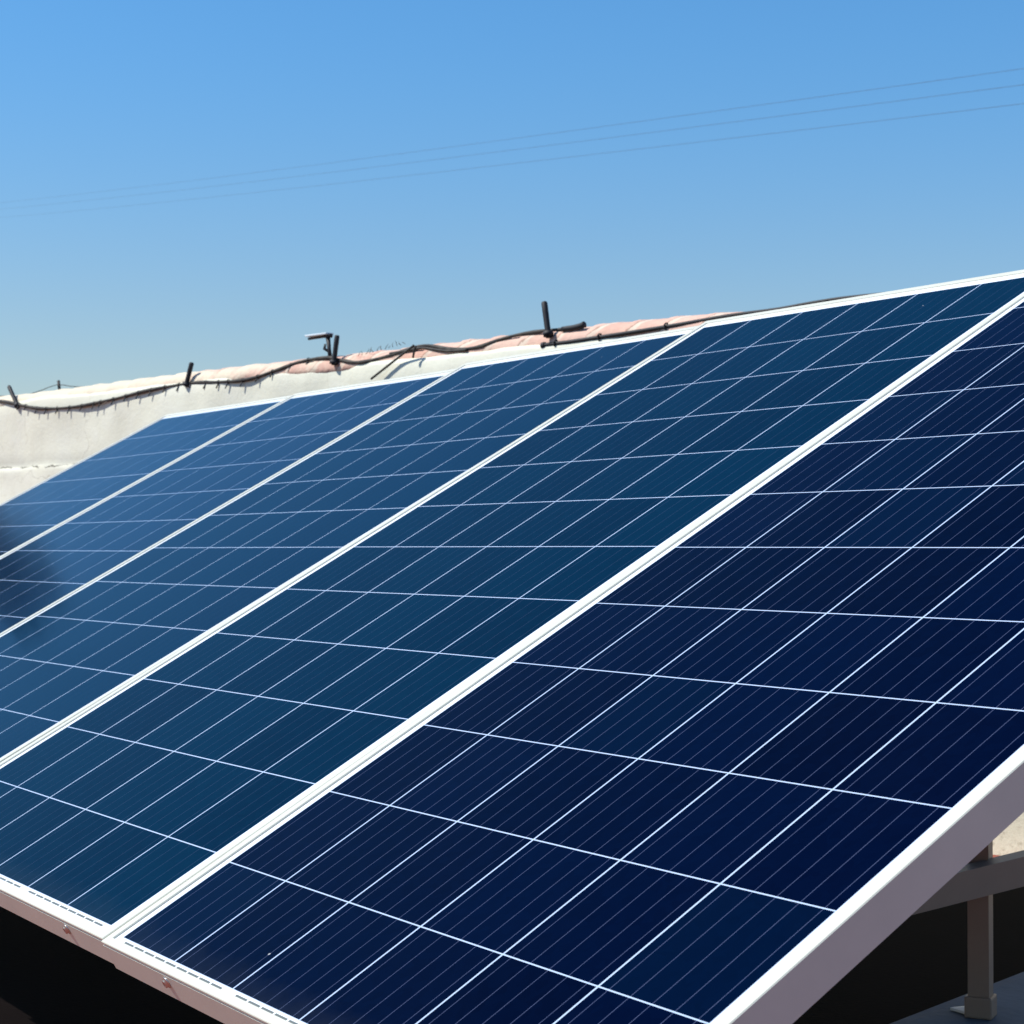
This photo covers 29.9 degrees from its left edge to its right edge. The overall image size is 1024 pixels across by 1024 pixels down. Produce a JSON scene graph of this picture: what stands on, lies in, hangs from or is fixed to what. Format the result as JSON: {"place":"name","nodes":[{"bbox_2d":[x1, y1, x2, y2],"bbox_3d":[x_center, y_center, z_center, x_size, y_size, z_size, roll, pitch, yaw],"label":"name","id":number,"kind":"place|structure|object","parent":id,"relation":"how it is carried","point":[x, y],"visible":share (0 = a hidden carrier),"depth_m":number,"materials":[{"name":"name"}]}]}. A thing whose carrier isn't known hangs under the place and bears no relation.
{"place":"outdoors","nodes":[
{"label":"outdoors","id":0,"kind":"place"},
{"bbox_2d":[0,0,1023,395],"label":"sky","id":1,"kind":"structure","parent":0,"point":[96,96],"materials":[{"name":"blue"}]},
{"bbox_2d":[1,103,1023,217],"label":"overhead wire","id":2,"kind":"object","parent":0,"point":[601,153],"visible":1,"depth_m":32.92,"materials":[{"name":"grey metal"}]},
{"bbox_2d":[2,68,1023,202],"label":"overhead wire","id":3,"kind":"object","parent":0,"point":[603,126],"visible":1,"depth_m":33.05,"materials":[{"name":"grey metal"}]},
{"bbox_2d":[7,84,1023,208],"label":"overhead wire","id":4,"kind":"object","parent":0,"point":[611,137],"visible":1,"depth_m":32.77,"materials":[{"name":"grey metal"}]},
{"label":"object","id":5,"kind":"structure","parent":0,"visible":0},
{"bbox_2d":[0,887,1023,1023],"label":"roofing felt","id":6,"kind":"object","parent":5,"relation":"on","point":[913,964],"depth_m":3.46,"materials":[{"name":"black"}]},
{"bbox_2d":[891,972,1023,1023],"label":"concrete strip","id":7,"kind":"object","parent":6,"relation":"on","point":[1009,991],"visible":0.8,"depth_m":3.06,"materials":[{"name":"grey concrete"}]},
{"bbox_2d":[950,1006,963,1013],"bbox_3d":[0.723,0.787,3.038,0.032,0.011,0.050,1,-1,-26],"label":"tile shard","id":8,"kind":"object","parent":7,"relation":"on","point":[959,1009],"visible":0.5,"depth_m":3.04,"materials":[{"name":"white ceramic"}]},
{"bbox_2d":[912,841,1023,1019],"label":"mounting rack","id":9,"kind":"object","parent":6,"relation":"on","point":[980,879],"visible":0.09,"depth_m":3.00,"materials":[{"name":"metal"}]},
{"bbox_2d":[0,395,291,556],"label":"solar panel","id":10,"kind":"object","parent":9,"relation":"on","point":[34,511],"visible":0.85,"depth_m":5.94,"materials":[{"name":"glass"}]},
{"bbox_2d":[0,369,454,632],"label":"solar panel","id":11,"kind":"object","parent":9,"relation":"on","point":[56,563],"visible":0.76,"depth_m":5.02,"materials":[{"name":"glass"}]},
{"bbox_2d":[0,326,697,761],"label":"solar panel","id":12,"kind":"object","parent":9,"relation":"on","point":[78,650],"visible":0.72,"depth_m":4.05,"materials":[{"name":"glass"}]},
{"bbox_2d":[0,270,1023,963],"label":"solar panel","id":13,"kind":"object","parent":9,"relation":"on","point":[136,796],"visible":0.97,"depth_m":3.06,"materials":[{"name":"glass"}]},
{"bbox_2d":[101,293,1023,1023],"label":"solar panel","id":14,"kind":"object","parent":9,"relation":"on","point":[753,753],"visible":1,"depth_m":2.09,"materials":[{"name":"glass"}]},
{"bbox_2d":[0,312,1023,855],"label":"garden wall","id":15,"kind":"structure","parent":5,"relation":"on","point":[38,446],"depth_m":7.52,"materials":[{"name":"beige paint"}]},
{"bbox_2d":[7,385,19,408],"bbox_3d":[-2.188,-0.505,8.422,0.029,0.109,0.105,1,-1,-40],"label":"stake","id":16,"kind":"object","parent":15,"relation":"on","point":[12,394],"visible":1,"depth_m":8.41,"materials":[{"name":"black metal"}]},
{"bbox_2d":[30,384,82,393],"bbox_3d":[-2.028,-0.534,8.380,0.003,0.035,1.400,1,-1,-44],"label":"slack wire","id":17,"kind":"object","parent":15,"relation":"on","point":[55,385],"visible":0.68,"depth_m":8.31,"materials":[{"name":"metal"}]},
{"bbox_2d":[182,362,193,386],"bbox_3d":[-1.260,-0.535,7.472,0.050,0.097,0.030,0,-1,19],"label":"stake","id":18,"kind":"object","parent":15,"relation":"on","point":[185,383],"visible":1,"depth_m":7.46,"materials":[{"name":"black metal"}]},
{"bbox_2d":[0,321,586,413],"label":"black cable","id":19,"kind":"object","parent":15,"relation":"attached to","point":[439,348],"visible":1,"depth_m":6.88,"materials":[{"name":"rubber"}]},
{"bbox_2d":[305,332,332,355],"bbox_3d":[-0.692,-0.591,6.938,0.036,0.106,0.141,1,-1,-44],"label":"bracket","id":20,"kind":"object","parent":15,"relation":"on","point":[327,335],"visible":0.98,"depth_m":6.90,"materials":[{"name":"black"}]},
{"bbox_2d":[329,335,339,365],"bbox_3d":[-0.633,-0.576,6.829,0.030,0.109,0.034,1,-1,-40],"label":"stake","id":21,"kind":"object","parent":15,"relation":"on","point":[333,361],"visible":1,"depth_m":6.82,"materials":[{"name":"black metal"}]},
{"bbox_2d":[358,341,404,355],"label":"dry twigs","id":22,"kind":"object","parent":15,"relation":"on","point":[380,348],"visible":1,"depth_m":6.67,"materials":[{"name":"grey"}]},
{"bbox_2d":[541,301,553,337],"bbox_3d":[0.110,-0.609,6.066,0.034,0.120,0.051,1,-1,-32],"label":"stake","id":23,"kind":"object","parent":15,"relation":"on","point":[548,332],"visible":1,"depth_m":6.06,"materials":[{"name":"black metal"}]},
{"bbox_2d":[540,292,881,347],"bbox_3d":[0.559,-0.553,5.618,1.313,0.069,0.028,-1,-2,45],"label":"black hose","id":24,"kind":"object","parent":15,"relation":"on","point":[665,327],"visible":0.79,"depth_m":5.70,"materials":[{"name":"black rubber"}]}
]}

